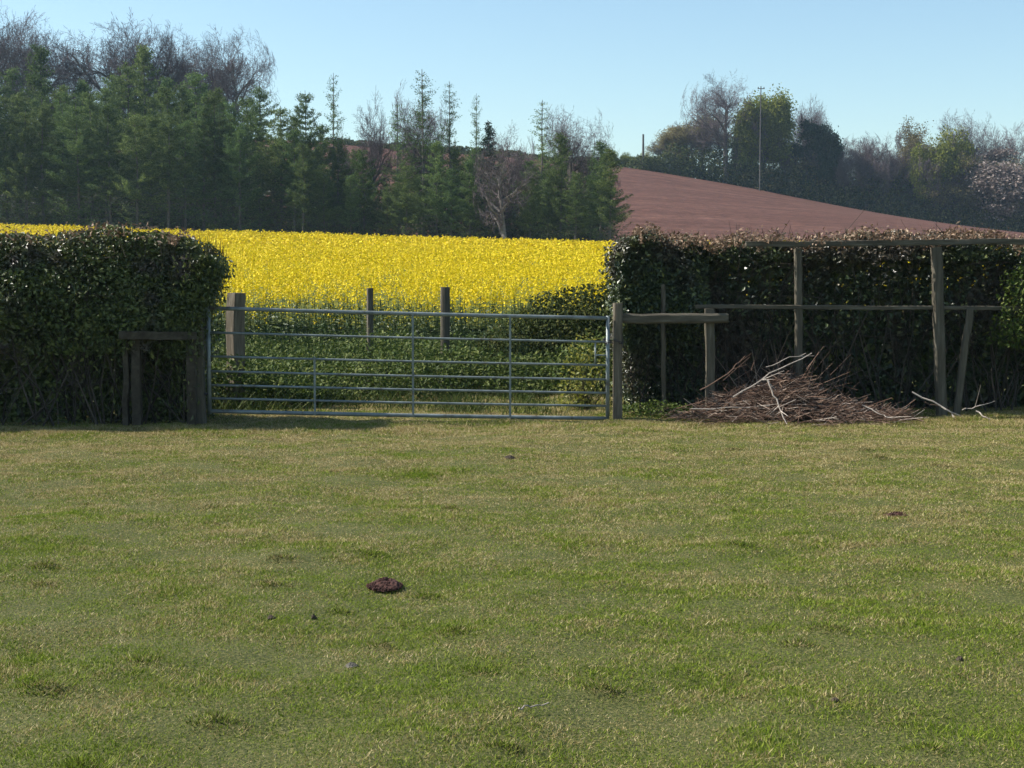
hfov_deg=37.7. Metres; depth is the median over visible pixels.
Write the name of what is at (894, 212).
bush
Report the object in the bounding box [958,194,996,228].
bush
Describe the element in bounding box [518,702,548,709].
twig
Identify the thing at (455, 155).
larch tree
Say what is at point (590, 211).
larch tree
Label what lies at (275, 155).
larch tree
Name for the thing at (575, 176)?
larch tree
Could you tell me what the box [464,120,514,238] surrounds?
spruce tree
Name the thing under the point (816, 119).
bare tree
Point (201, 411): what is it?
gatepost
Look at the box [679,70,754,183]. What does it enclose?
bare tree
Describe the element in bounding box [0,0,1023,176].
sky
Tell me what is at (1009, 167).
leafy tree
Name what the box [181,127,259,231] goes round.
larch tree
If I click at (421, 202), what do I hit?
larch tree
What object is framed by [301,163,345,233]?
larch tree
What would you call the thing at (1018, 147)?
bare tree
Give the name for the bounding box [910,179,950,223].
bush
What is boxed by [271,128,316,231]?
larch tree
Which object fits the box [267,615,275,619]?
clod
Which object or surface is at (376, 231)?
bush
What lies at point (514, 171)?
bare tree
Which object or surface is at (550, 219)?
larch tree
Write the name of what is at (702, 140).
leafy tree
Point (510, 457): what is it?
clod
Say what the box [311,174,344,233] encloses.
larch tree
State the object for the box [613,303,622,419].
gatepost
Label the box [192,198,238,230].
bush
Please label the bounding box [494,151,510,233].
larch tree
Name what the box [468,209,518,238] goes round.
bush
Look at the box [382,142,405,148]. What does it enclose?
bush
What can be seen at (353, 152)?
larch tree
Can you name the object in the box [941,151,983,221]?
leafy tree
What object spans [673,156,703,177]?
bush
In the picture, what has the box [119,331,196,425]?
rail fence
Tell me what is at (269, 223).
bush
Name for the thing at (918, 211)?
bush
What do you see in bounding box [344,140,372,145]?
bush
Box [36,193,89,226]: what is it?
bush
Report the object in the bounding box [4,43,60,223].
larch tree
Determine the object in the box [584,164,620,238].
larch tree
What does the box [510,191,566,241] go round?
bush
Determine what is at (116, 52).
bare tree
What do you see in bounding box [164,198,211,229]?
bush
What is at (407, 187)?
larch tree
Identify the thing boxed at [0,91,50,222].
larch tree
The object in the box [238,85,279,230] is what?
larch tree
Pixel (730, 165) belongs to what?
bush
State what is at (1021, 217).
bush
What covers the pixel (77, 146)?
larch tree
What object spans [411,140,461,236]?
larch tree
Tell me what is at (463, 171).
larch tree
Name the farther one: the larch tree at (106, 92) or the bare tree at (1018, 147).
the bare tree at (1018, 147)
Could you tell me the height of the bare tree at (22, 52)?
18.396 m
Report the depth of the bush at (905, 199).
219.45 m
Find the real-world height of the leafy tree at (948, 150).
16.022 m
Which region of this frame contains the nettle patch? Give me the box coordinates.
[609,399,697,418]
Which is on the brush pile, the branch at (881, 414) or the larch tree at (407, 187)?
the branch at (881, 414)
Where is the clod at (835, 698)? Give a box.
[831,697,839,701]
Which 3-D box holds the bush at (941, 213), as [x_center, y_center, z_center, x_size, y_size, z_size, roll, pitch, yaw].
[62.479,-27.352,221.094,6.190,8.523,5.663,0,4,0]
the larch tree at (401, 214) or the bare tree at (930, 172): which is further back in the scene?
the bare tree at (930, 172)
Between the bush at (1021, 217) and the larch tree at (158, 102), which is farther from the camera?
the bush at (1021, 217)
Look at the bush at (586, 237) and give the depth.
113.01 m
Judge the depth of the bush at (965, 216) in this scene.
219.40 m
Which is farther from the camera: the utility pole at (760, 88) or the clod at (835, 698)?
the utility pole at (760, 88)
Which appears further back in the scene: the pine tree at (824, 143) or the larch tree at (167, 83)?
the pine tree at (824, 143)
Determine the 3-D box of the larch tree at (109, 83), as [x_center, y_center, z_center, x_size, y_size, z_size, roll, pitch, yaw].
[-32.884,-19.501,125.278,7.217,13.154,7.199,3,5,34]
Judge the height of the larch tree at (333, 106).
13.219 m
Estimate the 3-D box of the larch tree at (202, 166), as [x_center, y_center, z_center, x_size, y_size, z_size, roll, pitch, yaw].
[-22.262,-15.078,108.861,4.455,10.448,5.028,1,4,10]
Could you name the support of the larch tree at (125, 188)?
on the woodland floor
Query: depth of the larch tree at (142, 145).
122.65 m
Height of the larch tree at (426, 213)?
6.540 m
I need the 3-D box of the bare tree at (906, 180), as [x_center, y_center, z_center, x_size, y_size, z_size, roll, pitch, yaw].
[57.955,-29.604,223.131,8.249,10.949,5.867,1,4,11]
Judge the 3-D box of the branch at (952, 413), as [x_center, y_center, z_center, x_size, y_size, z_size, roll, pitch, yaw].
[4.567,0.239,16.054,0.563,0.306,0.132,1,4,11]
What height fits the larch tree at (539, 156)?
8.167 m
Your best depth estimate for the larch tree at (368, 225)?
111.30 m
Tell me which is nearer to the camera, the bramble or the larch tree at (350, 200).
the bramble
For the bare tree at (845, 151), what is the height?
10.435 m
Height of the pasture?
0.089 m
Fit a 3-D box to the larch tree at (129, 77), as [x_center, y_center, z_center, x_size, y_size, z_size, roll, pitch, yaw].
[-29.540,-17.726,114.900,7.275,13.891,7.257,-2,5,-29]
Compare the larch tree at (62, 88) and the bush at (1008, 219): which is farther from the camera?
the bush at (1008, 219)
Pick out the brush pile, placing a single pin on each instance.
(800, 398)
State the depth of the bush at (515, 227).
118.90 m
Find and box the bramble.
[472,281,745,390]
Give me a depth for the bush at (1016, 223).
219.55 m
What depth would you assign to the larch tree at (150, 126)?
108.61 m
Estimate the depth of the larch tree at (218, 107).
128.46 m
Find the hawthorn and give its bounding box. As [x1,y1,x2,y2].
[986,256,1023,349]
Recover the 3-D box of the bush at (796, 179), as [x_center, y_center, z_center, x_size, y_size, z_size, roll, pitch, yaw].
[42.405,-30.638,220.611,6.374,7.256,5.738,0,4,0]
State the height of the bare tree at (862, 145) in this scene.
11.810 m
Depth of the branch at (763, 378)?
15.90 m
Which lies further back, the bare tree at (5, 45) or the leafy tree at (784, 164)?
the leafy tree at (784, 164)
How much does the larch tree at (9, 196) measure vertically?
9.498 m
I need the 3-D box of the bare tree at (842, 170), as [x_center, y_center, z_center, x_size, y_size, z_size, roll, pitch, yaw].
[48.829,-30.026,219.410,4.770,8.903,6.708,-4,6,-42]
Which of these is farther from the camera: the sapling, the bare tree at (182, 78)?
the bare tree at (182, 78)
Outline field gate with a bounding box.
[203,306,609,419]
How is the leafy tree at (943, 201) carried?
on the far hill
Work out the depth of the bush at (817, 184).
219.03 m
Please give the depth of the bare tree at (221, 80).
137.48 m
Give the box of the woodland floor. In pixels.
[0,172,271,225]
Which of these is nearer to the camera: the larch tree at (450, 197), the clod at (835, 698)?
the clod at (835, 698)
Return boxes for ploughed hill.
[7,140,1023,240]
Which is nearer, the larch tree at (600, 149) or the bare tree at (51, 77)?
the larch tree at (600, 149)
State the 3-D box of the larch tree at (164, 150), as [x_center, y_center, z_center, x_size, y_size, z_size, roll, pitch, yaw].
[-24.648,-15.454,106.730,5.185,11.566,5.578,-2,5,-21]
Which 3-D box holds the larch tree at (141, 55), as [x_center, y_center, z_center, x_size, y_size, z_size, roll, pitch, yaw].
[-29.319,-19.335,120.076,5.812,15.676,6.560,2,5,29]
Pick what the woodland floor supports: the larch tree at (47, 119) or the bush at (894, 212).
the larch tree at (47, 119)
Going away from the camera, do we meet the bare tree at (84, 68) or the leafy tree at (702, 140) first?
the bare tree at (84, 68)
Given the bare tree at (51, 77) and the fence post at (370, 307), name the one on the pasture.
the fence post at (370, 307)
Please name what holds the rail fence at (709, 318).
on the pasture
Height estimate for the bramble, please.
1.520 m
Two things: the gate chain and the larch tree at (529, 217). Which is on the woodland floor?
the larch tree at (529, 217)
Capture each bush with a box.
[10,206,62,226]
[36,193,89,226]
[57,208,104,227]
[83,204,135,226]
[89,216,105,227]
[100,196,159,229]
[141,202,187,228]
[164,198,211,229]
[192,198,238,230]
[202,218,218,231]
[230,206,274,231]
[244,208,291,231]
[274,201,325,233]
[314,177,361,234]
[321,136,354,144]
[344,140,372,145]
[357,172,413,236]
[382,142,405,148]
[407,168,461,237]
[428,176,485,237]
[447,145,470,154]
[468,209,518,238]
[492,150,527,157]
[508,207,528,239]
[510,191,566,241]
[534,192,588,239]
[541,225,572,240]
[563,181,619,240]
[624,154,659,169]
[636,155,670,172]
[649,151,683,173]
[659,143,697,176]
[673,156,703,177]
[687,146,720,179]
[698,146,730,181]
[711,146,739,183]
[721,143,756,185]
[729,154,764,186]
[731,154,768,188]
[748,156,782,190]
[755,164,792,193]
[779,155,821,197]
[783,158,820,198]
[796,150,833,200]
[804,179,843,203]
[821,176,857,206]
[832,169,866,208]
[853,168,896,212]
[854,163,891,212]
[868,178,904,215]
[881,172,920,218]
[898,195,931,220]
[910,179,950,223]
[917,197,955,224]
[933,185,969,224]
[951,194,986,227]
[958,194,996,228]
[969,193,1007,229]
[986,199,1022,231]
[992,209,1023,231]
[1006,196,1023,232]
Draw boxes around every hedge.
[0,217,235,425]
[597,207,1023,412]
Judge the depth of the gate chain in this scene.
16.08 m
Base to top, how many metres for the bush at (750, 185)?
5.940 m
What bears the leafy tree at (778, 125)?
on the far hill
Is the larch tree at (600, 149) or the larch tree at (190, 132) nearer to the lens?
the larch tree at (600, 149)
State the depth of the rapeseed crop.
33.09 m
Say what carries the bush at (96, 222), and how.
on the crop soil
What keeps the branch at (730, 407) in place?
on the brush pile
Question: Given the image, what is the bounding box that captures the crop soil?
[217,324,900,365]
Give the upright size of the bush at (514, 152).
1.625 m
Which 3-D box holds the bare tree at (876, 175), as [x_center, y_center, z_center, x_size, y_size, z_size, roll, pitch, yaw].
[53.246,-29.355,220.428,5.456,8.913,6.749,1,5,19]
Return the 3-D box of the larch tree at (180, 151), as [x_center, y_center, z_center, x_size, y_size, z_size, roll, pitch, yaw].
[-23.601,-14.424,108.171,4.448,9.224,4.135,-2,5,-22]
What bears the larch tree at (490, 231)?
on the woodland floor
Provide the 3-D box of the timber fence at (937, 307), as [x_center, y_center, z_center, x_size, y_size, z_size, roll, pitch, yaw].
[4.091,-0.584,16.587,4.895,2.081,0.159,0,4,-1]
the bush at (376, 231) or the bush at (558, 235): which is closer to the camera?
the bush at (558, 235)
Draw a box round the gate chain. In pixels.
[603,338,623,344]
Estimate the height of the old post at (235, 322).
1.461 m
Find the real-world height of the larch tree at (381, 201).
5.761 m
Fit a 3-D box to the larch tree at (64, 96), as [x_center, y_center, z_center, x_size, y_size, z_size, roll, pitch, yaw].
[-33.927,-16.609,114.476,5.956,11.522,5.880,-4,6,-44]
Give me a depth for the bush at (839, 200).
219.10 m
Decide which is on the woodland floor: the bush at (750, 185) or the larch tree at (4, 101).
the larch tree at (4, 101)
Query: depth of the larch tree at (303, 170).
106.05 m
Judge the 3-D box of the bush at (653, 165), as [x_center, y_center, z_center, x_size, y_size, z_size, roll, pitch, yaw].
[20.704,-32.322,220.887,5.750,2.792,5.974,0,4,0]
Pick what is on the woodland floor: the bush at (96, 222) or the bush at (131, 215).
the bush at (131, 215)
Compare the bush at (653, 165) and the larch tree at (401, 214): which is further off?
the bush at (653, 165)
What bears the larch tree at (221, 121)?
on the woodland floor
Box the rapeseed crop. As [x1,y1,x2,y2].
[0,223,1020,372]
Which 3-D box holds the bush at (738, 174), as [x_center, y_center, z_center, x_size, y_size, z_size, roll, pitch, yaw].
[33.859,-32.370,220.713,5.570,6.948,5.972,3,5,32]
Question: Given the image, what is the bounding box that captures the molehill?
[366,577,402,591]
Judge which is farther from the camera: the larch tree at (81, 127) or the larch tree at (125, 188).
the larch tree at (81, 127)
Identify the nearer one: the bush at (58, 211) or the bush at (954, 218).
the bush at (58, 211)
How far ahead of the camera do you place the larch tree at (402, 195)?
106.11 m
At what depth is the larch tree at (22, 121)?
106.89 m
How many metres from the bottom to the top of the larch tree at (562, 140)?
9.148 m
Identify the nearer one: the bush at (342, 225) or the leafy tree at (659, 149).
the bush at (342, 225)
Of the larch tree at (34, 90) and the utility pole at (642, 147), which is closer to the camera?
the larch tree at (34, 90)
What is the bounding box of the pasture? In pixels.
[0,377,1023,767]
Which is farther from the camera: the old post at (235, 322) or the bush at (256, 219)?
the bush at (256, 219)
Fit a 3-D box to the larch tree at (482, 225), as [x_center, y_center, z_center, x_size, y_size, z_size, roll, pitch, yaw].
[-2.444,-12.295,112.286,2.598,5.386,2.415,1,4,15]
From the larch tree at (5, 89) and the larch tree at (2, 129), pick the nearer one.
the larch tree at (2, 129)
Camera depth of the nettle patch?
16.36 m
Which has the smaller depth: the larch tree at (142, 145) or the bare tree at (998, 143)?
the larch tree at (142, 145)
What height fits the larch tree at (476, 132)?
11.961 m
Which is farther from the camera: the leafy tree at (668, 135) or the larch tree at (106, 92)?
the leafy tree at (668, 135)
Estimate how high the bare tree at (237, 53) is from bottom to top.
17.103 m
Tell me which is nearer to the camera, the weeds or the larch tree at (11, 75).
the weeds
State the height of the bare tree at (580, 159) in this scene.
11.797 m
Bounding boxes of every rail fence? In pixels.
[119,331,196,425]
[622,309,728,416]
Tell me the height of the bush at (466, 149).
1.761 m
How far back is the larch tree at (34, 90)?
120.74 m
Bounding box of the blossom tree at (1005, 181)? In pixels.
[951,145,1023,225]
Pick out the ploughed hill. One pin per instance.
(688, 205)
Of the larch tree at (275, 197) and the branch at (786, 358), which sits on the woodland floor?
the larch tree at (275, 197)
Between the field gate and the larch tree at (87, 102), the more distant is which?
the larch tree at (87, 102)
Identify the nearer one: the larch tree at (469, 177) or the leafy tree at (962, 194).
the larch tree at (469, 177)
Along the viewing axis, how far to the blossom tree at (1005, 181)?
216.37 m
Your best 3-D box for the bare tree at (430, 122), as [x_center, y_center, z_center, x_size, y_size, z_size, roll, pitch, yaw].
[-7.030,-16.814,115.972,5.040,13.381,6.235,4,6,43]
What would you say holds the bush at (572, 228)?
on the woodland floor
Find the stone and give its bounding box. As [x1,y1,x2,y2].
[345,662,358,667]
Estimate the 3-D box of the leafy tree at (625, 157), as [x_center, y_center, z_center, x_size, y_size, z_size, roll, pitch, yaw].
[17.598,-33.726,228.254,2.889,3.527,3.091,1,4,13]
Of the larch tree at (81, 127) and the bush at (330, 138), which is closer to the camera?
the larch tree at (81, 127)
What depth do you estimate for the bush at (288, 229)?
112.31 m
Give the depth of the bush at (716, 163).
219.55 m
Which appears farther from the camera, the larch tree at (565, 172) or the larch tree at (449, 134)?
the larch tree at (565, 172)
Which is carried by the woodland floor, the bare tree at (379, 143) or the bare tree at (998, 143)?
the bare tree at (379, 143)
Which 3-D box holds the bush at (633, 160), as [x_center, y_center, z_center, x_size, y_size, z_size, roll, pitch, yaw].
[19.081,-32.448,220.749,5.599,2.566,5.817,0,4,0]
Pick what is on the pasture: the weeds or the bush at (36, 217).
the weeds
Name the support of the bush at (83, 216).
on the woodland floor
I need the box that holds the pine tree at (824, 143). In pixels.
[790,111,846,200]
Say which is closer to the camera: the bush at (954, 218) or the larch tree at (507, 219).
the larch tree at (507, 219)
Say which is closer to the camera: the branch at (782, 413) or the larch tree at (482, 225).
the branch at (782, 413)
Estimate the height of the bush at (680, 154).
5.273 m
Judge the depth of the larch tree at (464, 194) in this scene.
110.16 m
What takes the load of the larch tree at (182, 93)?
on the woodland floor
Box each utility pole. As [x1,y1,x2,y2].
[642,134,643,167]
[758,86,764,190]
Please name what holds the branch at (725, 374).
on the brush pile
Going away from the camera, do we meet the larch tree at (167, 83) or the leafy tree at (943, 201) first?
the larch tree at (167, 83)
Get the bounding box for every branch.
[690,404,774,409]
[700,354,749,389]
[733,353,811,397]
[766,353,805,366]
[767,380,786,423]
[862,405,910,418]
[912,391,963,417]
[962,386,994,409]
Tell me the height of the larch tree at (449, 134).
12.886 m
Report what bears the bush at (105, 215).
on the woodland floor
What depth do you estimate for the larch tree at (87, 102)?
108.90 m
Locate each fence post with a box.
[367,288,372,381]
[440,287,449,388]
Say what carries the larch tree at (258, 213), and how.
on the woodland floor
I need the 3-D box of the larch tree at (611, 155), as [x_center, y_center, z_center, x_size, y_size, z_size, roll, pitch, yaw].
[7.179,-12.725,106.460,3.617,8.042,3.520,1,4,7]
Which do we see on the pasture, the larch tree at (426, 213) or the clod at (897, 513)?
the clod at (897, 513)
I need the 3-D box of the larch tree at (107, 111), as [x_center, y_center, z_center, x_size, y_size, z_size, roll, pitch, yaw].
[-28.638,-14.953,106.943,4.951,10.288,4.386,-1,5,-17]
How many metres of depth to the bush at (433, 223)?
115.69 m
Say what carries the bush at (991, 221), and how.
on the far hill
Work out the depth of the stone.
6.12 m
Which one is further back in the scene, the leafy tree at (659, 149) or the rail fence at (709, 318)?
the leafy tree at (659, 149)
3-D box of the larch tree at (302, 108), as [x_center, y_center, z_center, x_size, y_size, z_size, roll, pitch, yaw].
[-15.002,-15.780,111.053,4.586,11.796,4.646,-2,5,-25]
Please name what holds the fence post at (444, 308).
on the pasture
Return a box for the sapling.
[557,328,612,409]
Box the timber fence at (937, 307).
[661,238,1023,415]
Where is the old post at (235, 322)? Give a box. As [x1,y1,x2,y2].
[226,293,245,407]
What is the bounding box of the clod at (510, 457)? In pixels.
[504,455,514,458]
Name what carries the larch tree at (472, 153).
on the woodland floor
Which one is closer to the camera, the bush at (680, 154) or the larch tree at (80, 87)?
the larch tree at (80, 87)
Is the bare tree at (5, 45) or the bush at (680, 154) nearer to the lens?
the bare tree at (5, 45)
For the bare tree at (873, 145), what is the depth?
222.91 m
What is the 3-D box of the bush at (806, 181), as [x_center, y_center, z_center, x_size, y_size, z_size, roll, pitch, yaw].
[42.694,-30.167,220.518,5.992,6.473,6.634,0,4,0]
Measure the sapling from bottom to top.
0.959 m
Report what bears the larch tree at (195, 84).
on the woodland floor
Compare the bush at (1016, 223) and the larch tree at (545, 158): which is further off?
the bush at (1016, 223)
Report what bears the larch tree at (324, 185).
on the woodland floor
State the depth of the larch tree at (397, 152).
111.04 m
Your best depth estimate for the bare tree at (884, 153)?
223.27 m
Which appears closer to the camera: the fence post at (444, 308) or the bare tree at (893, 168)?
the fence post at (444, 308)
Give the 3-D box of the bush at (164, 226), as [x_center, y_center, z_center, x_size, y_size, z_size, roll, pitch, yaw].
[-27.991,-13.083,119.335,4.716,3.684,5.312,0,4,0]
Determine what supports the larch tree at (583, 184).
on the woodland floor
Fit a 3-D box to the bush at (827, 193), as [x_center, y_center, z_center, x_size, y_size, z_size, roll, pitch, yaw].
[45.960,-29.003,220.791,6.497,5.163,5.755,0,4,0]
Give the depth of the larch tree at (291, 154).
113.77 m
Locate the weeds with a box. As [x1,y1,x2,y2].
[2,317,751,415]
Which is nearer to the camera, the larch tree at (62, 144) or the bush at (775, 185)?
the larch tree at (62, 144)
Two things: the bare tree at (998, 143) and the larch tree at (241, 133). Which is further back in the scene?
the bare tree at (998, 143)
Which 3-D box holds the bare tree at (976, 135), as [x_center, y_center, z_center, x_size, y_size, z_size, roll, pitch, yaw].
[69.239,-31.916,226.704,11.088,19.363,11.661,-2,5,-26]
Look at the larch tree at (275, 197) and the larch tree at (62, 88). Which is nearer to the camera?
the larch tree at (275, 197)
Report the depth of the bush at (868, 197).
219.59 m
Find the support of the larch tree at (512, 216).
on the woodland floor
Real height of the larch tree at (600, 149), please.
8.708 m
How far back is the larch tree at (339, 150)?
111.05 m
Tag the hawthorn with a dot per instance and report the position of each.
(1017, 327)
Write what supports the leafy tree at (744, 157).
on the far hill
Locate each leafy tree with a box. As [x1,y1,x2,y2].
[620,152,632,167]
[639,137,688,161]
[655,122,714,158]
[663,107,733,161]
[727,83,800,177]
[730,131,766,179]
[774,141,797,178]
[892,115,946,209]
[906,134,947,220]
[912,158,970,212]
[919,119,982,220]
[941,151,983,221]
[987,158,1023,215]
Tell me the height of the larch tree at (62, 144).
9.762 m
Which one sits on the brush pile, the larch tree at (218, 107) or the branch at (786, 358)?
the branch at (786, 358)
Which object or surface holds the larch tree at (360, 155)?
on the woodland floor
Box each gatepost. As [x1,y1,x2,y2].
[195,315,206,423]
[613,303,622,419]
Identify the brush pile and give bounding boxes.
[655,321,926,425]
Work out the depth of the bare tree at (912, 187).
221.17 m
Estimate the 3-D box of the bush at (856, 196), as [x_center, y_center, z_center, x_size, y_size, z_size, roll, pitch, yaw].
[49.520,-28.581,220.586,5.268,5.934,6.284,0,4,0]
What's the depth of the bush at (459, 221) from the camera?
113.00 m
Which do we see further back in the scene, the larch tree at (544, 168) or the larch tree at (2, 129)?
the larch tree at (544, 168)
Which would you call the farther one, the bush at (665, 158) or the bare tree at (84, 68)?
the bush at (665, 158)
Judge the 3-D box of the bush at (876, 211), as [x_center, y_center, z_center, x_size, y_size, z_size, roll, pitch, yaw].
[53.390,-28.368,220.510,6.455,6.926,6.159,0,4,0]
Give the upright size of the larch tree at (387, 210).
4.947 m
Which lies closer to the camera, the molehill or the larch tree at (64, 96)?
the molehill
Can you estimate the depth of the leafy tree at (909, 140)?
222.64 m
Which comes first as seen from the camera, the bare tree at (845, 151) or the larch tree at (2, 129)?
the larch tree at (2, 129)
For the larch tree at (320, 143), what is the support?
on the woodland floor
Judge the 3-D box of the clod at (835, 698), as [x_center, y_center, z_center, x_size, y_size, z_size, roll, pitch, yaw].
[1.188,1.160,5.525,0.036,0.015,0.040,0,4,0]
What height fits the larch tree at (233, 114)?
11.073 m
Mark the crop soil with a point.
(354, 331)
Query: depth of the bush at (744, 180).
218.88 m
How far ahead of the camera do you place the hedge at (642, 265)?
17.14 m
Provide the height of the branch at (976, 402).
0.284 m
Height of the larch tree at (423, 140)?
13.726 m
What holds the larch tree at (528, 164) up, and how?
on the woodland floor
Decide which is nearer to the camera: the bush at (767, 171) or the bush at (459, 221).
the bush at (459, 221)
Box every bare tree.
[0,6,68,206]
[0,9,46,121]
[1,9,99,202]
[13,7,185,201]
[95,18,190,187]
[123,23,227,193]
[167,25,257,201]
[182,24,280,205]
[336,88,400,233]
[387,81,455,232]
[464,119,537,232]
[472,127,540,238]
[539,103,621,238]
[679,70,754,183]
[791,95,830,164]
[832,150,870,206]
[835,142,860,194]
[842,135,890,205]
[843,132,888,187]
[850,134,902,201]
[857,154,892,207]
[873,141,911,211]
[879,150,910,205]
[891,157,929,204]
[897,154,946,215]
[937,108,999,162]
[969,129,1015,162]
[1001,122,1023,165]
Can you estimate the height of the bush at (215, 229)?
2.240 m
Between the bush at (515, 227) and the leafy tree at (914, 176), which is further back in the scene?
the leafy tree at (914, 176)
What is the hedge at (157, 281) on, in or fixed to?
on the pasture
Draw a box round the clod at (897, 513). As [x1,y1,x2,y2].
[883,511,907,516]
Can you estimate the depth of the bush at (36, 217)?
115.10 m
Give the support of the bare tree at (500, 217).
on the woodland floor
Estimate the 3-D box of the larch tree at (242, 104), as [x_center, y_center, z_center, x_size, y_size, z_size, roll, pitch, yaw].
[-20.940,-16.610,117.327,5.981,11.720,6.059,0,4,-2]
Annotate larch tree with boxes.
[0,66,28,218]
[0,72,34,205]
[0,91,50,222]
[0,94,45,225]
[0,95,30,224]
[0,110,63,225]
[0,133,34,223]
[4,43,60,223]
[10,103,75,228]
[16,73,54,207]
[31,89,103,223]
[36,111,94,226]
[41,103,118,227]
[50,84,75,198]
[55,90,121,224]
[60,79,113,221]
[75,86,103,209]
[75,102,146,224]
[82,85,132,226]
[87,61,166,229]
[98,73,153,217]
[102,112,174,230]
[115,43,175,226]
[123,114,180,227]
[125,93,193,231]
[126,99,174,219]
[130,84,203,228]
[142,77,181,207]
[155,121,216,228]
[157,71,236,230]
[158,83,209,229]
[172,91,211,219]
[172,103,235,230]
[179,87,247,227]
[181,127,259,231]
[201,101,267,231]
[207,93,228,225]
[212,122,274,231]
[224,96,273,229]
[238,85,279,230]
[241,153,286,232]
[244,106,314,231]
[249,135,301,232]
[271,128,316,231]
[277,91,336,232]
[279,115,311,229]
[279,142,328,232]
[289,151,342,230]
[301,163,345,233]
[306,124,345,231]
[311,139,361,234]
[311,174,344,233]
[315,73,358,232]
[334,148,383,235]
[335,149,369,232]
[336,175,363,234]
[358,181,382,235]
[367,185,402,236]
[368,102,420,229]
[373,177,393,232]
[375,164,432,236]
[381,70,462,235]
[386,178,412,233]
[391,160,414,234]
[399,175,434,235]
[408,169,438,236]
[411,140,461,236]
[423,82,466,233]
[433,167,470,235]
[435,149,472,234]
[449,158,484,237]
[452,174,486,237]
[457,158,468,230]
[458,93,483,231]
[465,146,496,236]
[465,187,488,238]
[477,177,510,236]
[482,164,520,239]
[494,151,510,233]
[496,177,525,237]
[507,159,552,238]
[509,100,569,234]
[509,171,545,239]
[526,154,551,230]
[534,178,566,238]
[539,163,559,225]
[543,132,581,239]
[556,149,580,222]
[557,171,595,239]
[562,159,607,237]
[577,178,604,241]
[579,140,623,241]
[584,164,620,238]
[590,147,633,241]
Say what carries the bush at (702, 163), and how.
on the far hill

